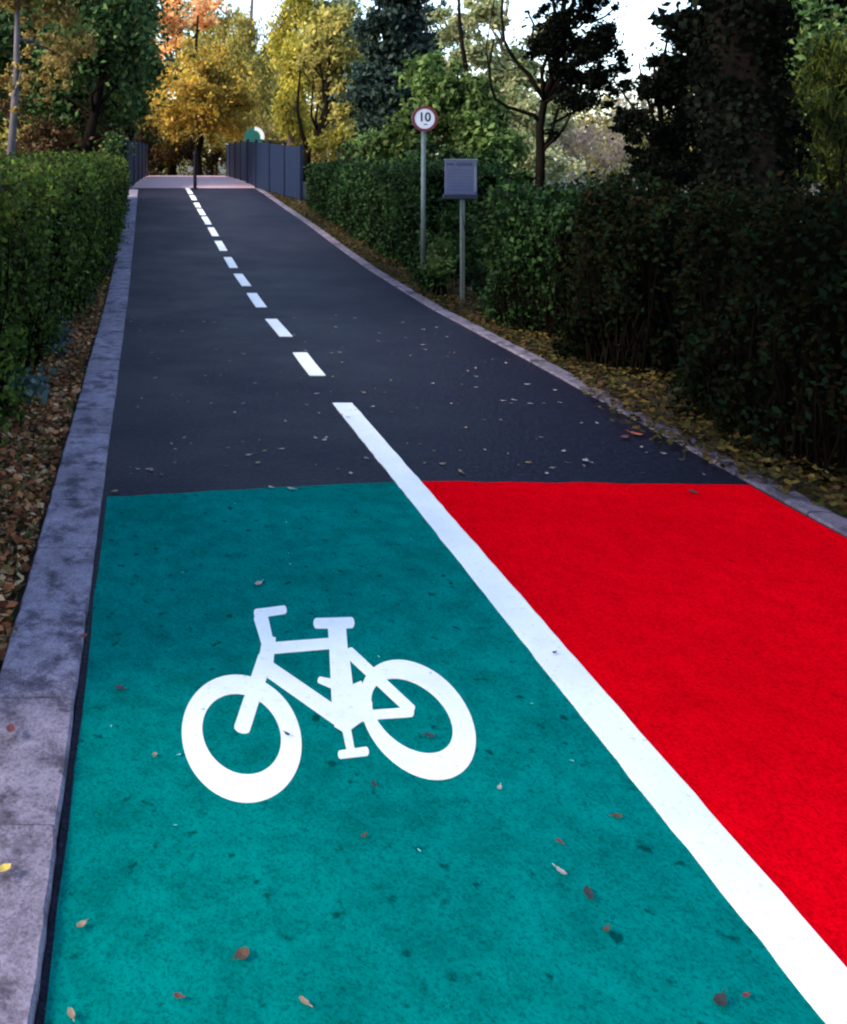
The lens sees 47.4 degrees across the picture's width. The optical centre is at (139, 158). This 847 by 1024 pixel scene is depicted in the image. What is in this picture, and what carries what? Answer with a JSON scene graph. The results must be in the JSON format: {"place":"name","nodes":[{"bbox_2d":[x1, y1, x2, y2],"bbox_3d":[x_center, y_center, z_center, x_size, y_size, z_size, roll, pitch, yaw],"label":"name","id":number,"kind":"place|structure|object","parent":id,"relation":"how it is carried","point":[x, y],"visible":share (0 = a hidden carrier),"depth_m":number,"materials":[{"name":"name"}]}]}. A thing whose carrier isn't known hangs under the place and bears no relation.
{"place":"outdoors","nodes":[
{"label":"outdoors","id":0,"kind":"place"},
{"bbox_2d":[4,0,699,160],"label":"sky","id":1,"kind":"structure","parent":0,"point":[636,28],"materials":[{"name":"white"}]},
{"bbox_2d":[0,160,846,859],"bbox_3d":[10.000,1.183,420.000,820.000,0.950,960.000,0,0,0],"label":"ground","id":2,"kind":"structure","parent":0,"point":[58,458],"depth_m":5.62,"materials":[{"name":"soil"}]},
{"bbox_2d":[0,105,40,153],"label":"background tree","id":3,"kind":"object","parent":2,"relation":"on","point":[5,135],"visible":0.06,"depth_m":42.52,"materials":[{"name":"yellow plant"}]},
{"bbox_2d":[4,365,67,415],"bbox_3d":[-0.816,1.505,5.878,0.599,0.324,0.583,0,0,18],"label":"ivy clump","id":4,"kind":"object","parent":2,"relation":"on","point":[41,388],"visible":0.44,"depth_m":5.75,"materials":[{"name":"green plant"}]},
{"bbox_2d":[0,2,84,147],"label":"evergreen tree","id":5,"kind":"object","parent":2,"relation":"on","point":[7,38],"visible":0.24,"depth_m":27.54,"materials":[{"name":"green plant"}]},
{"bbox_2d":[16,115,79,145],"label":"undergrowth","id":6,"kind":"object","parent":2,"relation":"on","point":[27,127],"visible":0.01,"depth_m":39.56,"materials":[{"name":"yellow plant"}]},
{"bbox_2d":[0,0,105,158],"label":"slender tree","id":7,"kind":"object","parent":2,"relation":"on","point":[65,54],"visible":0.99,"depth_m":16.30,"materials":[{"name":"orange plant"}]},
{"bbox_2d":[41,312,75,361],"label":"ivy clump","id":8,"kind":"object","parent":2,"relation":"on","point":[55,346],"visible":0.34,"depth_m":7.54,"materials":[{"name":"green plant"}]},
{"bbox_2d":[0,226,120,659],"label":"leaf litter","id":9,"kind":"object","parent":2,"relation":"on","point":[7,525],"visible":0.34,"depth_m":4.74,"materials":[{"name":"brown plant"}]},
{"bbox_2d":[0,144,132,448],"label":"hedge","id":10,"kind":"object","parent":2,"relation":"on","point":[62,216],"visible":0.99,"depth_m":7.33,"materials":[{"name":"green plant"}]},
{"bbox_2d":[0,187,138,1023],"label":"kerb","id":11,"kind":"structure","parent":2,"relation":"on","point":[40,674],"depth_m":2.73,"materials":[{"name":"concrete"}]},
{"bbox_2d":[0,863,10,871],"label":"fallen leaf","id":12,"kind":"object","parent":11,"relation":"on","point":[5,867],"visible":1,"depth_m":1.95,"materials":[{"name":"yellow plant"}]},
{"bbox_2d":[6,721,14,731],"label":"fallen leaf","id":13,"kind":"object","parent":11,"relation":"on","point":[10,727],"visible":1,"depth_m":2.42,"materials":[{"name":"plant"}]},
{"bbox_2d":[78,633,87,638],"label":"fallen leaf","id":14,"kind":"object","parent":11,"relation":"on","point":[83,635],"visible":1,"depth_m":2.89,"materials":[{"name":"brown plant"}]},
{"bbox_2d":[0,81,147,158],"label":"undergrowth","id":15,"kind":"object","parent":2,"relation":"on","point":[44,139],"visible":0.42,"depth_m":24.07,"materials":[{"name":"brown plant"}]},
{"bbox_2d":[3,0,174,153],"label":"leaning tree","id":16,"kind":"object","parent":2,"relation":"on","point":[120,25],"visible":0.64,"depth_m":24.95,"materials":[{"name":"green plant"}]},
{"bbox_2d":[78,288,99,303],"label":"ivy clump","id":17,"kind":"object","parent":2,"relation":"on","point":[90,296],"visible":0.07,"depth_m":9.61,"materials":[{"name":"green plant"}]},
{"bbox_2d":[97,254,114,272],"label":"ivy clump","id":18,"kind":"object","parent":2,"relation":"on","point":[107,257],"visible":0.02,"depth_m":12.08,"materials":[{"name":"green plant"}]},
{"bbox_2d":[93,123,139,160],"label":"undergrowth","id":19,"kind":"object","parent":2,"relation":"on","point":[115,144],"visible":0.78,"depth_m":23.45,"materials":[{"name":"green plant"}]},
{"bbox_2d":[125,139,147,191],"bbox_3d":[-0.012,0.135,30.100,0.121,1.520,13.120,0,0,3],"label":"fence","id":20,"kind":"object","parent":2,"relation":"on","point":[138,166],"visible":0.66,"depth_m":28.45,"materials":[{"name":"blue metal"}]},
{"bbox_2d":[118,120,159,155],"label":"undergrowth","id":21,"kind":"object","parent":2,"relation":"on","point":[151,136],"visible":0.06,"depth_m":44.18,"materials":[{"name":"green plant"}]},
{"bbox_2d":[81,0,210,157],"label":"yew tree","id":22,"kind":"object","parent":2,"relation":"on","point":[148,78],"visible":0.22,"depth_m":32.01,"materials":[{"name":"green plant"}]},
{"bbox_2d":[134,124,179,174],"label":"undergrowth","id":23,"kind":"object","parent":2,"relation":"on","point":[155,156],"visible":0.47,"depth_m":43.65,"materials":[{"name":"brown plant"}]},
{"bbox_2d":[146,34,169,133],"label":"background tree","id":24,"kind":"object","parent":2,"relation":"on","point":[159,86],"visible":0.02,"depth_m":55.31,"materials":[{"name":"yellow plant"}]},
{"bbox_2d":[151,120,205,175],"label":"undergrowth","id":25,"kind":"object","parent":2,"relation":"on","point":[167,138],"visible":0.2,"depth_m":49.59,"materials":[{"name":"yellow plant"}]},
{"bbox_2d":[150,0,229,175],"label":"orange tree","id":26,"kind":"object","parent":2,"relation":"on","point":[201,10],"visible":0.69,"depth_m":51.74,"materials":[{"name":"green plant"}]},
{"bbox_2d":[148,127,231,175],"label":"undergrowth","id":27,"kind":"object","parent":2,"relation":"on","point":[213,160],"visible":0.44,"depth_m":49.56,"materials":[{"name":"brown plant"}]},
{"bbox_2d":[133,176,254,187],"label":"bridge deck","id":28,"kind":"structure","parent":2,"relation":"on","point":[186,182],"depth_m":27.58,"materials":[{"name":"grey concrete"}]},
{"bbox_2d":[137,15,269,175],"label":"amber tree","id":29,"kind":"object","parent":2,"relation":"on","point":[206,104],"visible":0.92,"depth_m":41.09,"materials":[{"name":"yellow plant"}]},
{"bbox_2d":[181,11,256,173],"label":"background tree","id":30,"kind":"object","parent":2,"relation":"on","point":[204,34],"visible":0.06,"depth_m":63.37,"materials":[{"name":"yellow plant"}]},
{"bbox_2d":[204,110,266,165],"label":"undergrowth","id":31,"kind":"object","parent":2,"relation":"on","point":[223,140],"visible":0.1,"depth_m":49.53,"materials":[{"name":"yellow plant"}]},
{"bbox_2d":[199,0,283,136],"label":"olive tree","id":32,"kind":"object","parent":2,"relation":"on","point":[242,39],"visible":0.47,"depth_m":50.69,"materials":[{"name":"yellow plant"}]},
{"bbox_2d":[244,127,264,142],"bbox_3d":[5.005,-0.266,39.035,0.880,2.283,0.189,0,0,0],"label":"round board","id":33,"kind":"object","parent":2,"relation":"on","point":[253,134],"visible":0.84,"depth_m":38.98,"materials":[{"name":"metal"}]},
{"bbox_2d":[226,139,303,201],"bbox_3d":[3.500,0.209,28.800,0.700,1.669,15.700,0,0,0],"label":"fence","id":34,"kind":"object","parent":2,"relation":"on","point":[269,166],"visible":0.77,"depth_m":23.08,"materials":[{"name":"grey metal"}]},
{"bbox_2d":[256,42,285,140],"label":"background tree","id":35,"kind":"object","parent":2,"relation":"on","point":[278,89],"visible":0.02,"depth_m":60.26,"materials":[{"name":"yellow plant"}]},
{"bbox_2d":[223,114,332,162],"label":"undergrowth","id":36,"kind":"object","parent":2,"relation":"on","point":[261,126],"visible":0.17,"depth_m":44.89,"materials":[{"name":"yellow plant"}]},
{"bbox_2d":[249,0,348,146],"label":"yellow tree","id":37,"kind":"object","parent":2,"relation":"on","point":[282,46],"visible":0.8,"depth_m":36.46,"materials":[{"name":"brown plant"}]},
{"bbox_2d":[282,95,331,161],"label":"undergrowth","id":38,"kind":"object","parent":2,"relation":"on","point":[310,129],"visible":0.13,"depth_m":46.27,"materials":[{"name":"yellow plant"}]},
{"bbox_2d":[288,29,333,162],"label":"background tree","id":39,"kind":"object","parent":2,"relation":"on","point":[327,156],"depth_m":57.44,"materials":[{"name":"yellow plant"}]},
{"bbox_2d":[287,0,369,181],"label":"forked tree","id":40,"kind":"object","parent":2,"relation":"on","point":[320,55],"visible":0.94,"depth_m":29.10,"materials":[{"name":"yellow plant"}]},
{"bbox_2d":[305,120,357,162],"bbox_3d":[6.033,-0.189,27.019,1.913,1.976,1.831,0,0,30],"label":"yellow shrub","id":41,"kind":"object","parent":2,"relation":"on","point":[334,137],"visible":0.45,"depth_m":26.80,"materials":[{"name":"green plant"}]},
{"bbox_2d":[294,0,378,130],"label":"pale tree","id":42,"kind":"object","parent":2,"relation":"on","point":[342,3],"visible":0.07,"depth_m":37.29,"materials":[{"name":"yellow plant"}]},
{"bbox_2d":[319,36,382,161],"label":"background tree","id":43,"kind":"object","parent":2,"relation":"on","point":[361,61],"visible":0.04,"depth_m":46.69,"materials":[{"name":"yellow plant"}]},
{"bbox_2d":[319,0,459,160],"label":"conifer","id":44,"kind":"object","parent":2,"relation":"on","point":[397,24],"visible":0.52,"depth_m":24.59,"materials":[{"name":"green plant"}]},
{"bbox_2d":[327,115,454,162],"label":"undergrowth","id":45,"kind":"object","parent":2,"relation":"on","point":[364,145],"visible":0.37,"depth_m":21.76,"materials":[{"name":"green plant"}]},
{"bbox_2d":[303,156,503,278],"bbox_3d":[4.109,0.759,15.604,1.425,1.677,8.400,0,0,0],"label":"hedge","id":46,"kind":"object","parent":2,"relation":"on","point":[376,204],"visible":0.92,"depth_m":13.22,"materials":[{"name":"green plant"}]},
{"bbox_2d":[0,0,815,179],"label":"distant wood","id":47,"kind":"object","parent":2,"relation":"on","point":[605,120],"visible":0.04,"depth_m":78.69,"materials":[{"name":"green plant"}]},
{"bbox_2d":[407,263,441,291],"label":"leafy weed","id":48,"kind":"object","parent":2,"relation":"on","point":[425,283],"visible":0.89,"depth_m":10.22,"materials":[{"name":"green plant"}]},
{"bbox_2d":[412,106,437,295],"bbox_3d":[3.342,0.502,10.489,0.304,2.248,0.076,0,0,0],"label":"speed limit sign","id":49,"kind":"object","parent":2,"relation":"on","point":[424,119],"visible":0.99,"depth_m":10.47,"materials":[{"name":"metal"}]},
{"bbox_2d":[417,230,466,300],"bbox_3d":[3.481,1.237,10.339,0.620,0.804,0.631,0,0,0],"label":"leafy weed","id":50,"kind":"object","parent":2,"relation":"on","point":[436,257],"visible":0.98,"depth_m":10.27,"materials":[{"name":"green plant"}]},
{"bbox_2d":[418,0,468,145],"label":"background tree","id":51,"kind":"object","parent":2,"relation":"on","point":[429,9],"visible":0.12,"depth_m":41.00,"materials":[{"name":"green plant"}]},
{"bbox_2d":[418,199,487,286],"bbox_3d":[4.136,1.009,11.271,1.342,1.210,1.373,0,0,41],"label":"leafy weed","id":52,"kind":"object","parent":2,"relation":"on","point":[447,223],"visible":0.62,"depth_m":11.23,"materials":[{"name":"green plant"}]},
{"bbox_2d":[373,0,534,172],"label":"green tree","id":53,"kind":"object","parent":2,"relation":"on","point":[470,111],"visible":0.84,"depth_m":20.29,"materials":[{"name":"green plant"}]},
{"bbox_2d":[442,159,477,301],"bbox_3d":[3.593,0.820,10.011,0.379,1.636,0.082,0,0,0],"label":"notice board","id":54,"kind":"object","parent":2,"relation":"on","point":[461,177],"visible":0.91,"depth_m":9.99,"materials":[{"name":"metal"}]},
{"bbox_2d":[394,134,534,187],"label":"undergrowth","id":55,"kind":"object","parent":2,"relation":"on","point":[494,157],"visible":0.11,"depth_m":14.63,"materials":[{"name":"green plant"}]},
{"bbox_2d":[436,94,500,153],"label":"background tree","id":56,"kind":"object","parent":2,"relation":"on","point":[441,152],"depth_m":49.25,"materials":[{"name":"green plant"}]},
{"bbox_2d":[450,260,492,294],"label":"leafy weed","id":57,"kind":"object","parent":2,"relation":"on","point":[477,286],"visible":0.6,"depth_m":10.51,"materials":[{"name":"green plant"}]},
{"bbox_2d":[426,0,578,139],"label":"pale birch","id":58,"kind":"object","parent":2,"relation":"on","point":[513,85],"visible":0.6,"depth_m":33.11,"materials":[{"name":"green plant"}]},
{"bbox_2d":[442,115,591,184],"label":"undergrowth","id":59,"kind":"object","parent":2,"relation":"on","point":[561,168],"visible":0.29,"depth_m":23.16,"materials":[{"name":"green plant"}]},
{"bbox_2d":[460,167,636,339],"bbox_3d":[4.034,0.865,8.652,1.589,1.590,2.050,0,0,0],"label":"hedge","id":60,"kind":"object","parent":2,"relation":"on","point":[517,288],"visible":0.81,"depth_m":8.28,"materials":[{"name":"green plant"}]},
{"bbox_2d":[255,188,846,536],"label":"kerb","id":61,"kind":"structure","parent":2,"relation":"on","point":[803,504],"depth_m":6.04,"materials":[{"name":"concrete"}]},
{"bbox_2d":[265,190,846,516],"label":"leaf litter","id":62,"kind":"object","parent":2,"relation":"on","point":[812,477],"visible":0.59,"depth_m":5.76,"materials":[{"name":"brown plant"}]},
{"bbox_2d":[486,0,637,189],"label":"curved tree","id":63,"kind":"object","parent":2,"relation":"on","point":[552,43],"visible":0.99,"depth_m":13.81,"materials":[{"name":"green plant"}]},
{"bbox_2d":[545,112,580,166],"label":"background tree","id":64,"kind":"object","parent":2,"relation":"on","point":[561,122],"visible":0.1,"depth_m":45.28,"materials":[{"name":"green plant"}]},
{"bbox_2d":[531,69,670,181],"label":"thicket","id":65,"kind":"object","parent":2,"relation":"on","point":[589,136],"visible":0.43,"depth_m":43.82,"materials":[{"name":"green plant"}]},
{"bbox_2d":[591,4,703,195],"bbox_3d":[6.947,-0.232,11.775,1.699,3.724,1.920,0,0,34],"label":"dark shrub tree","id":66,"kind":"object","parent":2,"relation":"on","point":[660,156],"visible":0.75,"depth_m":11.40,"materials":[{"name":"green plant"}]},
{"bbox_2d":[530,159,779,380],"bbox_3d":[3.953,0.831,6.947,1.452,1.658,1.647,0,0,0],"label":"hedge","id":67,"kind":"object","parent":2,"relation":"on","point":[617,316],"visible":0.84,"depth_m":6.67,"materials":[{"name":"green plant"}]},
{"bbox_2d":[645,0,846,229],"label":"ivy tree","id":68,"kind":"object","parent":2,"relation":"on","point":[740,101],"visible":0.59,"depth_m":9.00,"materials":[{"name":"green plant"}]},
{"bbox_2d":[662,166,846,488],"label":"hedge","id":69,"kind":"object","parent":2,"relation":"on","point":[770,318],"visible":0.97,"depth_m":4.74,"materials":[{"name":"green plant"}]},
{"bbox_2d":[692,127,846,223],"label":"undergrowth","id":70,"kind":"object","parent":2,"relation":"on","point":[833,176],"visible":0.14,"depth_m":13.60,"materials":[{"name":"green plant"}]},
{"bbox_2d":[783,0,846,203],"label":"dark tree","id":71,"kind":"object","parent":2,"relation":"on","point":[811,8],"visible":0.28,"depth_m":16.31,"materials":[{"name":"green plant"}]},
{"bbox_2d":[785,12,846,221],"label":"bamboo","id":72,"kind":"object","parent":2,"relation":"on","point":[828,87],"visible":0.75,"depth_m":10.70,"materials":[{"name":"green plant"}]},
{"bbox_2d":[36,188,846,1023],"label":"path","id":73,"kind":"structure","parent":0,"point":[302,278],"depth_m":6.18,"materials":[{"name":"asphalt"}]},
{"bbox_2d":[192,151,197,188],"bbox_3d":[1.494,0.302,24.200,0.169,1.030,0.169,0,0,0],"label":"bollard","id":74,"kind":"object","parent":73,"relation":"on","point":[194,169],"visible":1,"depth_m":24.16,"materials":[{"name":"black metal"}]},
{"bbox_2d":[197,209,205,214],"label":"lane marking","id":75,"kind":"object","parent":73,"relation":"on","point":[201,211],"visible":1,"depth_m":18.68,"materials":[{"name":"white paint"}]},
{"bbox_2d":[202,217,211,224],"bbox_3d":[1.296,1.204,17.401,0.120,0.076,1.172,0,0,0],"label":"lane marking","id":76,"kind":"object","parent":73,"relation":"on","point":[206,220],"visible":1,"depth_m":17.22,"materials":[{"name":"white paint"}]},
{"bbox_2d":[207,227,218,235],"bbox_3d":[1.300,1.297,15.867,0.119,0.071,1.055,0,0,0],"label":"lane marking","id":77,"kind":"object","parent":73,"relation":"on","point":[212,230],"visible":1,"depth_m":15.86,"materials":[{"name":"white paint"}]},
{"bbox_2d":[215,241,226,250],"bbox_3d":[1.296,1.396,14.303,0.122,0.067,0.963,0,0,0],"label":"lane marking","id":78,"kind":"object","parent":73,"relation":"on","point":[220,245],"visible":1,"depth_m":14.22,"materials":[{"name":"white paint"}]},
{"bbox_2d":[224,257,237,267],"bbox_3d":[1.298,1.484,12.773,0.121,0.054,0.874,0,0,0],"label":"lane marking","id":79,"kind":"object","parent":73,"relation":"on","point":[230,262],"visible":1,"depth_m":12.74,"materials":[{"name":"white paint"}]},
{"bbox_2d":[234,274,250,285],"bbox_3d":[1.304,1.544,11.381,0.128,0.039,0.882,0,0,0],"label":"lane marking","id":80,"kind":"object","parent":73,"relation":"on","point":[242,279],"visible":1,"depth_m":11.30,"materials":[{"name":"white paint"}]},
{"bbox_2d":[247,293,266,306],"bbox_3d":[1.305,1.584,9.999,0.122,0.027,0.853,0,0,0],"label":"lane marking","id":81,"kind":"object","parent":73,"relation":"on","point":[256,300],"visible":1,"depth_m":9.95,"materials":[{"name":"white paint"}]},
{"bbox_2d":[265,319,292,336],"bbox_3d":[1.308,1.596,8.434,0.126,0.006,0.868,0,0,0],"label":"lane marking","id":82,"kind":"object","parent":73,"relation":"on","point":[279,328],"visible":1,"depth_m":8.36,"materials":[{"name":"white paint"}]},
{"bbox_2d":[293,352,325,375],"bbox_3d":[1.312,1.596,6.945,0.126,0.006,0.771,0,0,0],"label":"lane marking","id":83,"kind":"object","parent":73,"relation":"on","point":[308,364],"visible":1,"depth_m":6.90,"materials":[{"name":"white paint"}]},
{"bbox_2d":[44,481,825,1023],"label":"green cycle lane","id":84,"kind":"structure","parent":73,"relation":"on","point":[480,909],"depth_m":2.11,"materials":[{"name":"teal paint"}]},
{"bbox_2d":[67,1007,74,1021],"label":"fallen leaf","id":85,"kind":"object","parent":84,"relation":"on","point":[70,1012],"visible":1,"depth_m":1.66,"materials":[{"name":"beige plant"}]},
{"bbox_2d":[76,918,88,926],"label":"fallen leaf","id":86,"kind":"object","parent":84,"relation":"on","point":[81,923],"visible":1,"depth_m":1.85,"materials":[{"name":"beige plant"}]},
{"bbox_2d":[115,685,127,688],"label":"fallen leaf","id":87,"kind":"object","parent":84,"relation":"on","point":[119,687],"visible":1,"depth_m":2.67,"materials":[{"name":"plant"}]},
{"bbox_2d":[173,992,185,997],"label":"fallen leaf","id":88,"kind":"object","parent":84,"relation":"on","point":[177,995],"visible":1,"depth_m":1.69,"materials":[{"name":"red plant"}]},
{"bbox_2d":[232,947,249,959],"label":"fallen leaf","id":89,"kind":"object","parent":84,"relation":"on","point":[242,953],"visible":1,"depth_m":1.78,"materials":[{"name":"brown plant"}]},
{"bbox_2d":[299,996,312,1006],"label":"fallen leaf","id":90,"kind":"object","parent":84,"relation":"on","point":[303,1000],"visible":1,"depth_m":1.68,"materials":[{"name":"beige plant"}]},
{"bbox_2d":[182,605,475,802],"bbox_3d":[0.576,1.597,2.613,0.771,0.004,1.018,0,0,25],"label":"bicycle symbol","id":91,"kind":"object","parent":84,"relation":"on","point":[347,709],"visible":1,"depth_m":2.58,"materials":[{"name":"white paint"}]},
{"bbox_2d":[421,732,434,736],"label":"fallen leaf","id":92,"kind":"object","parent":84,"relation":"on","point":[429,734],"visible":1,"depth_m":2.46,"materials":[{"name":"plant"}]},
{"bbox_2d":[552,863,566,873],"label":"fallen leaf","id":93,"kind":"object","parent":84,"relation":"on","point":[560,870],"visible":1,"depth_m":1.99,"materials":[{"name":"beige plant"}]},
{"bbox_2d":[583,886,593,901],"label":"fallen leaf","id":94,"kind":"object","parent":84,"relation":"on","point":[588,892],"visible":1,"depth_m":1.93,"materials":[{"name":"plant"}]},
{"bbox_2d":[603,923,609,931],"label":"fallen leaf","id":95,"kind":"object","parent":84,"relation":"on","point":[605,928],"visible":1,"depth_m":1.84,"materials":[{"name":"brown plant"}]},
{"bbox_2d":[610,813,621,817],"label":"fallen leaf","id":96,"kind":"object","parent":84,"relation":"on","point":[617,815],"visible":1,"depth_m":2.15,"materials":[{"name":"brown plant"}]},
{"bbox_2d":[713,989,726,1005],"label":"fallen leaf","id":97,"kind":"object","parent":84,"relation":"on","point":[719,999],"visible":1,"depth_m":1.68,"materials":[{"name":"grey plant"}]},
{"bbox_2d":[742,991,750,996],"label":"fallen leaf","id":98,"kind":"object","parent":84,"relation":"on","point":[745,994],"visible":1,"depth_m":1.69,"materials":[{"name":"plant"}]},
{"bbox_2d":[333,403,846,1023],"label":"lane line","id":99,"kind":"object","parent":73,"relation":"on","point":[807,959],"visible":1,"depth_m":2.28,"materials":[{"name":"white paint"}]},
{"bbox_2d":[421,481,846,966],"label":"red foot lane","id":100,"kind":"structure","parent":73,"relation":"on","point":[702,635],"depth_m":3.02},
{"bbox_2d":[601,138,692,193],"bbox_3d":[7.500,0.412,13.034,1.342,2.219,1.110,0,0,20],"label":"bamboo","id":101,"kind":"object","parent":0,"point":[615,172],"visible":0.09,"depth_m":13.15,"materials":[{"name":"green plant"}]}
]}

